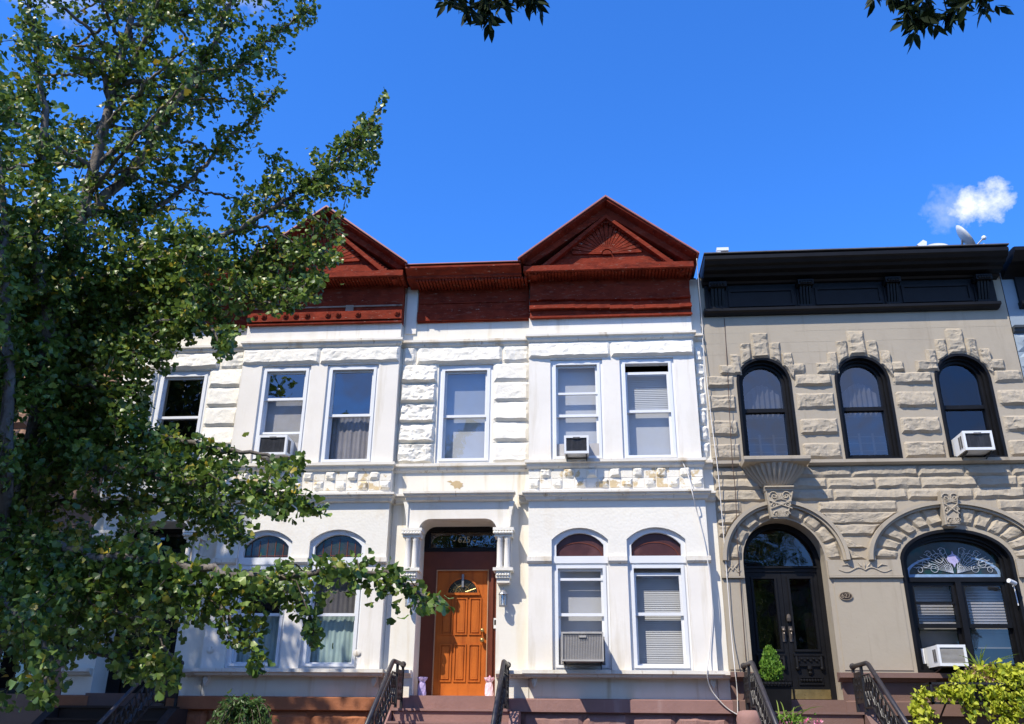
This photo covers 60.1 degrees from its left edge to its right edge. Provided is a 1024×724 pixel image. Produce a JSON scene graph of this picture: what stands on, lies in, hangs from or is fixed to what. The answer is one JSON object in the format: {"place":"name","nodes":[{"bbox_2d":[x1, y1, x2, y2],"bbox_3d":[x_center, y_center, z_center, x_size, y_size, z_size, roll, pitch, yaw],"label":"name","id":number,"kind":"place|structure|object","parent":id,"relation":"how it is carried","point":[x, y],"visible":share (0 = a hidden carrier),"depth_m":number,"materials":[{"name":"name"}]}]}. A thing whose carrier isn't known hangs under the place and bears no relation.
{"place":"outdoors","nodes":[
{"label":"outdoors","id":0,"kind":"place"},
{"bbox_2d":[0,40,93,223],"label":"shade tree","id":1,"kind":"object","parent":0,"point":[63,107],"visible":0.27,"depth_m":13.37,"materials":[{"name":"green plant"}]},
{"bbox_2d":[0,0,454,713],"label":"ginkgo tree","id":2,"kind":"object","parent":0,"point":[68,324],"visible":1,"depth_m":7.46,"materials":[{"name":"green plant"}]},
{"bbox_2d":[0,0,1023,278],"label":"sky","id":3,"kind":"structure","parent":0,"point":[738,125],"materials":[{"name":"blue"}]},
{"label":"ground","id":4,"kind":"structure","parent":0,"visible":0},
{"bbox_2d":[0,275,133,723],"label":"row house","id":5,"kind":"structure","parent":4,"relation":"on","point":[23,716],"depth_m":15.51,"materials":[{"name":"stone"}]},
{"bbox_2d":[0,688,27,693],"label":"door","id":6,"kind":"structure","parent":5,"relation":"in","point":[12,691],"depth_m":14.87,"materials":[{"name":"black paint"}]},
{"bbox_2d":[55,205,408,723],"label":"row house","id":7,"kind":"structure","parent":4,"relation":"on","point":[320,384],"depth_m":15.80,"materials":[{"name":"white paint"}]},
{"bbox_2d":[120,592,180,692],"bbox_3d":[-6.238,4.718,15.465,0.890,2.065,0.068,-1,-23,4],"label":"door","id":8,"kind":"structure","parent":7,"relation":"in","point":[124,689],"depth_m":15.34,"materials":[{"name":"black paint"}]},
{"bbox_2d":[151,371,210,462],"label":"window","id":9,"kind":"structure","parent":7,"relation":"in","point":[177,375],"depth_m":16.69,"materials":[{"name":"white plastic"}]},
{"bbox_2d":[225,531,291,667],"bbox_3d":[-4.236,4.019,15.020,0.940,2.275,0.240,-1,-23,4],"label":"window","id":10,"kind":"structure","parent":7,"relation":"in","point":[273,545],"depth_m":15.12,"materials":[{"name":"white glass"}]},
{"bbox_2d":[257,435,297,460],"bbox_3d":[-4.261,1.602,15.769,0.820,0.480,0.464,-1,-23,4],"label":"air conditioner","id":11,"kind":"object","parent":7,"relation":"attached to","point":[278,445],"visible":0.81,"depth_m":15.62,"materials":[{"name":"white plastic"}]},
{"bbox_2d":[251,366,310,462],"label":"window","id":12,"kind":"structure","parent":7,"relation":"in","point":[275,416],"depth_m":16.36,"materials":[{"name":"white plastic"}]},
{"bbox_2d":[299,530,365,668],"bbox_3d":[-2.975,3.991,14.921,0.970,2.275,0.240,-1,-23,4],"label":"window","id":13,"kind":"structure","parent":7,"relation":"in","point":[340,618],"depth_m":14.86,"materials":[{"name":"white glass"}]},
{"bbox_2d":[319,364,378,461],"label":"window","id":14,"kind":"structure","parent":7,"relation":"in","point":[345,437],"depth_m":16.13,"materials":[{"name":"white plastic"}]},
{"bbox_2d":[379,195,733,723],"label":"row house","id":15,"kind":"structure","parent":4,"relation":"on","point":[586,321],"depth_m":15.36,"materials":[{"name":"white paint"}]},
{"bbox_2d":[405,597,412,606],"bbox_3d":[-1.703,3.918,14.722,0.164,0.310,0.216,-1,-23,4],"label":"wall lantern","id":16,"kind":"object","parent":15,"relation":"attached to","point":[409,600],"depth_m":14.65,"materials":[{"name":"metal"}]},
{"bbox_2d":[433,571,487,695],"bbox_3d":[-0.869,4.583,15.007,0.890,2.065,0.153,-1,-23,4],"label":"door","id":17,"kind":"structure","parent":15,"relation":"in","point":[460,635],"depth_m":15.00,"materials":[{"name":"orange wood"}]},
{"bbox_2d":[435,365,492,462],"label":"window","id":18,"kind":"structure","parent":15,"relation":"in","point":[465,392],"depth_m":16.20,"materials":[{"name":"white plastic"}]},
{"bbox_2d":[498,587,507,606],"bbox_3d":[-0.143,3.884,14.600,0.164,0.310,0.216,-1,-23,4],"label":"wall lantern","id":19,"kind":"object","parent":15,"relation":"attached to","point":[503,593],"depth_m":14.55,"materials":[{"name":"metal"}]},
{"bbox_2d":[550,359,604,458],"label":"window","id":20,"kind":"structure","parent":15,"relation":"in","point":[577,408],"depth_m":15.96,"materials":[{"name":"white glass"}]},
{"bbox_2d":[557,435,598,460],"bbox_3d":[1.140,1.553,15.307,0.760,0.440,0.484,-1,-23,4],"label":"air conditioner","id":21,"kind":"object","parent":15,"relation":"attached to","point":[576,447],"visible":0.93,"depth_m":15.16,"materials":[{"name":"white plastic"}]},
{"bbox_2d":[552,528,611,669],"bbox_3d":[1.136,3.900,14.598,0.940,2.275,0.235,-1,-23,4],"label":"window","id":22,"kind":"structure","parent":15,"relation":"in","point":[580,570],"depth_m":14.68,"materials":[{"name":"white glass"}]},
{"bbox_2d":[560,632,604,669],"bbox_3d":[1.114,4.575,13.937,0.730,0.555,0.644,-1,-23,4],"label":"air conditioner","id":23,"kind":"object","parent":15,"relation":"attached to","point":[582,647],"visible":0.98,"depth_m":13.70,"materials":[{"name":"grey metal"}]},
{"bbox_2d":[619,358,679,457],"bbox_3d":[2.429,0.855,15.765,0.970,1.910,0.235,-1,-23,4],"label":"window","id":24,"kind":"structure","parent":15,"relation":"in","point":[648,399],"depth_m":15.79,"materials":[{"name":"white glass"}]},
{"bbox_2d":[627,528,692,669],"bbox_3d":[2.397,3.874,14.502,0.970,2.275,0.242,-1,-23,4],"label":"window","id":25,"kind":"structure","parent":15,"relation":"in","point":[660,628],"depth_m":14.53,"materials":[{"name":"white glass"}]},
{"bbox_2d":[682,461,736,714],"bbox_3d":[3.190,3.509,14.305,0.649,4.108,0.192,1,-23,-1],"label":"cable","id":26,"kind":"object","parent":15,"relation":"attached to","point":[711,591],"visible":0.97,"depth_m":14.26,"materials":[{"name":"white plastic"}]},
{"bbox_2d":[696,258,737,712],"bbox_3d":[3.435,1.977,14.806,0.107,8.126,0.684,-4,-23,11],"label":"cable","id":27,"kind":"object","parent":15,"relation":"attached to","point":[719,489],"visible":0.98,"depth_m":15.00,"materials":[{"name":"white plastic"}]},
{"bbox_2d":[697,243,1023,723],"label":"row house","id":28,"kind":"structure","parent":4,"relation":"on","point":[867,385],"depth_m":15.10,"materials":[{"name":"beige stone"}]},
{"bbox_2d":[716,247,728,251],"bbox_3d":[3.992,-1.996,16.743,0.220,0.333,0.120,-1,-23,4],"label":"roof junction box","id":29,"kind":"object","parent":28,"relation":"on","point":[722,249],"visible":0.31,"depth_m":16.74,"materials":[{"name":"white metal"}]},
{"bbox_2d":[724,318,746,660],"bbox_3d":[3.809,1.941,15.121,0.166,6.008,0.138,-1,-23,4],"label":"cable","id":30,"kind":"object","parent":28,"relation":"attached to","point":[735,492],"visible":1,"depth_m":14.99,"materials":[{"name":"grey plastic"}]},
{"bbox_2d":[736,358,799,456],"bbox_3d":[4.506,0.878,15.753,0.960,1.940,0.332,-1,-23,4],"label":"window","id":31,"kind":"structure","parent":28,"relation":"in","point":[761,402],"depth_m":15.85,"materials":[{"name":"black paint"}]},
{"bbox_2d":[746,572,793,699],"bbox_3d":[4.208,4.457,14.491,0.587,2.000,0.142,-1,-23,4],"label":"door","id":32,"kind":"structure","parent":28,"relation":"in","point":[783,652],"depth_m":14.57,"materials":[{"name":"black paint"}]},
{"bbox_2d":[780,572,831,699],"bbox_3d":[4.800,4.444,14.445,0.587,2.000,0.142,-1,-23,4],"label":"door","id":33,"kind":"structure","parent":28,"relation":"in","point":[809,667],"depth_m":14.30,"materials":[{"name":"black paint"}]},
{"bbox_2d":[839,592,852,599],"bbox_3d":[5.380,3.771,14.251,0.210,0.132,0.026,-1,-23,4],"label":"house number plate","id":34,"kind":"object","parent":28,"relation":"attached to","point":[845,596],"visible":1,"depth_m":14.24,"materials":[{"name":"grey metal"}]},
{"bbox_2d":[834,356,902,458],"bbox_3d":[6.210,0.841,15.620,0.950,1.940,0.332,-1,-23,4],"label":"window","id":35,"kind":"structure","parent":28,"relation":"in","point":[858,400],"depth_m":15.67,"materials":[{"name":"black paint"}]},
{"bbox_2d":[916,240,926,245],"bbox_3d":[7.723,-1.988,16.593,0.190,0.660,0.070,-1,-23,4],"label":"antenna panel","id":36,"kind":"object","parent":28,"relation":"on","point":[923,243],"visible":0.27,"depth_m":16.66,"materials":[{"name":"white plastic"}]},
{"bbox_2d":[927,243,947,245],"bbox_3d":[8.021,-2.001,16.613,0.433,0.705,0.321,-1,-23,4],"label":"satellite dish","id":37,"kind":"object","parent":28,"relation":"on","point":[938,244],"visible":0.08,"depth_m":16.84,"materials":[{"name":"metal"}]},
{"bbox_2d":[921,645,968,672],"bbox_3d":[6.799,4.626,13.682,0.680,0.430,0.600,-1,-23,4],"label":"air conditioner","id":38,"kind":"object","parent":28,"relation":"attached to","point":[936,657],"visible":0.9,"depth_m":13.48,"materials":[{"name":"white plastic"}]},
{"bbox_2d":[900,529,1023,672],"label":"window","id":39,"kind":"structure","parent":28,"relation":"in","point":[974,565],"depth_m":14.36,"materials":[{"name":"black glass"}]},
{"bbox_2d":[956,225,985,243],"bbox_3d":[8.577,-2.146,16.558,0.458,0.940,0.435,6,-24,-12],"label":"satellite dish","id":40,"kind":"object","parent":28,"relation":"on","point":[964,236],"visible":0.82,"depth_m":16.51,"materials":[{"name":"metal"}]},
{"bbox_2d":[934,353,1007,457],"bbox_3d":[7.924,0.799,15.477,0.950,1.940,0.312,-1,-23,4],"label":"window","id":41,"kind":"structure","parent":28,"relation":"in","point":[981,375],"depth_m":15.50,"materials":[{"name":"black paint"}]},
{"bbox_2d":[950,430,994,458],"bbox_3d":[7.819,1.458,14.894,0.596,0.450,0.564,-1,-23,4],"label":"air conditioner","id":42,"kind":"object","parent":28,"relation":"attached to","point":[971,444],"visible":0.96,"depth_m":14.71,"materials":[{"name":"white plastic"}]},
{"bbox_2d":[1007,578,1018,605],"bbox_3d":[7.948,3.634,13.980,0.108,0.394,0.264,-21,-31,40],"label":"security camera","id":43,"kind":"object","parent":28,"relation":"attached to","point":[1012,582],"visible":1,"depth_m":14.00,"materials":[{"name":"white plastic"}]},
{"bbox_2d":[999,246,1023,379],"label":"row house","id":44,"kind":"structure","parent":4,"relation":"on","point":[1011,274],"depth_m":15.95,"materials":[{"name":"white brick"}]},
{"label":"garden strip","id":45,"kind":"structure","parent":0,"visible":0},
{"bbox_2d":[31,705,187,723],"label":"stoop","id":46,"kind":"object","parent":45,"relation":"on","point":[75,714],"visible":0.86,"depth_m":13.96,"materials":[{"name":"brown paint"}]},
{"bbox_2d":[97,660,183,723],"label":"stair railing","id":47,"kind":"object","parent":46,"relation":"on","point":[112,711],"visible":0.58,"depth_m":12.99,"materials":[{"name":"metal"}]},
{"bbox_2d":[206,693,278,723],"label":"weeping shrub","id":48,"kind":"object","parent":45,"relation":"on","point":[245,710],"visible":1,"depth_m":12.55,"materials":[{"name":"green plant"}]},
{"bbox_2d":[382,708,520,723],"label":"stoop","id":49,"kind":"object","parent":45,"relation":"on","point":[432,716],"visible":0.96,"depth_m":13.58,"materials":[{"name":"brown stone"}]},
{"bbox_2d":[364,659,405,723],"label":"stair railing","id":50,"kind":"object","parent":49,"relation":"on","point":[395,690],"visible":1,"depth_m":13.14,"materials":[{"name":"metal"}]},
{"bbox_2d":[417,677,427,694],"bbox_3d":[-1.472,5.279,14.410,0.158,0.306,0.146,16,-27,-32],"label":"gift bag","id":51,"kind":"object","parent":49,"relation":"on","point":[422,687],"visible":0.89,"depth_m":14.38,"materials":[{"name":"paper"}]},
{"bbox_2d":[484,676,494,695],"bbox_3d":[-0.373,5.246,14.335,0.189,0.331,0.137,-1,-23,4],"label":"gift bag","id":52,"kind":"object","parent":49,"relation":"on","point":[489,687],"visible":0.94,"depth_m":14.29,"materials":[{"name":"paper"}]},
{"bbox_2d":[491,659,510,723],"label":"stair railing","id":53,"kind":"object","parent":49,"relation":"on","point":[501,701],"visible":1,"depth_m":12.96,"materials":[{"name":"metal"}]},
{"bbox_2d":[736,710,761,723],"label":"stone newel","id":54,"kind":"object","parent":45,"relation":"on","point":[747,716],"visible":0.85,"depth_m":12.86,"materials":[{"name":"pink stone"}]},
{"bbox_2d":[774,711,879,723],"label":"stoop","id":55,"kind":"object","parent":45,"relation":"on","point":[843,717],"visible":0.58,"depth_m":13.15,"materials":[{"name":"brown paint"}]},
{"bbox_2d":[740,660,778,723],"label":"stair railing","id":56,"kind":"object","parent":55,"relation":"on","point":[754,690],"visible":1,"depth_m":12.76,"materials":[{"name":"metal"}]},
{"bbox_2d":[759,644,792,711],"bbox_3d":[4.012,4.844,13.587,0.490,0.976,0.411,-1,-23,4],"label":"potted conifer","id":57,"kind":"object","parent":55,"relation":"on","point":[772,668],"visible":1,"depth_m":13.39,"materials":[{"name":"green plant"}]},
{"bbox_2d":[776,700,822,723],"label":"flowers","id":58,"kind":"object","parent":55,"relation":"on","point":[783,719],"visible":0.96,"depth_m":12.44,"materials":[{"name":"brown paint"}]},
{"bbox_2d":[849,661,909,723],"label":"stair railing","id":59,"kind":"object","parent":55,"relation":"on","point":[863,690],"visible":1,"depth_m":12.70,"materials":[{"name":"metal"}]},
{"bbox_2d":[907,647,1023,723],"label":"bush","id":60,"kind":"object","parent":45,"relation":"in","point":[1001,690],"visible":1,"depth_m":12.84,"materials":[{"name":"plant"}]},
{"label":"road","id":61,"kind":"structure","parent":0,"visible":0},
{"bbox_2d":[434,0,1013,53],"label":"ash tree","id":62,"kind":"object","parent":61,"relation":"on","point":[916,18],"visible":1,"depth_m":4.28,"materials":[{"name":"green plant"}]}
]}

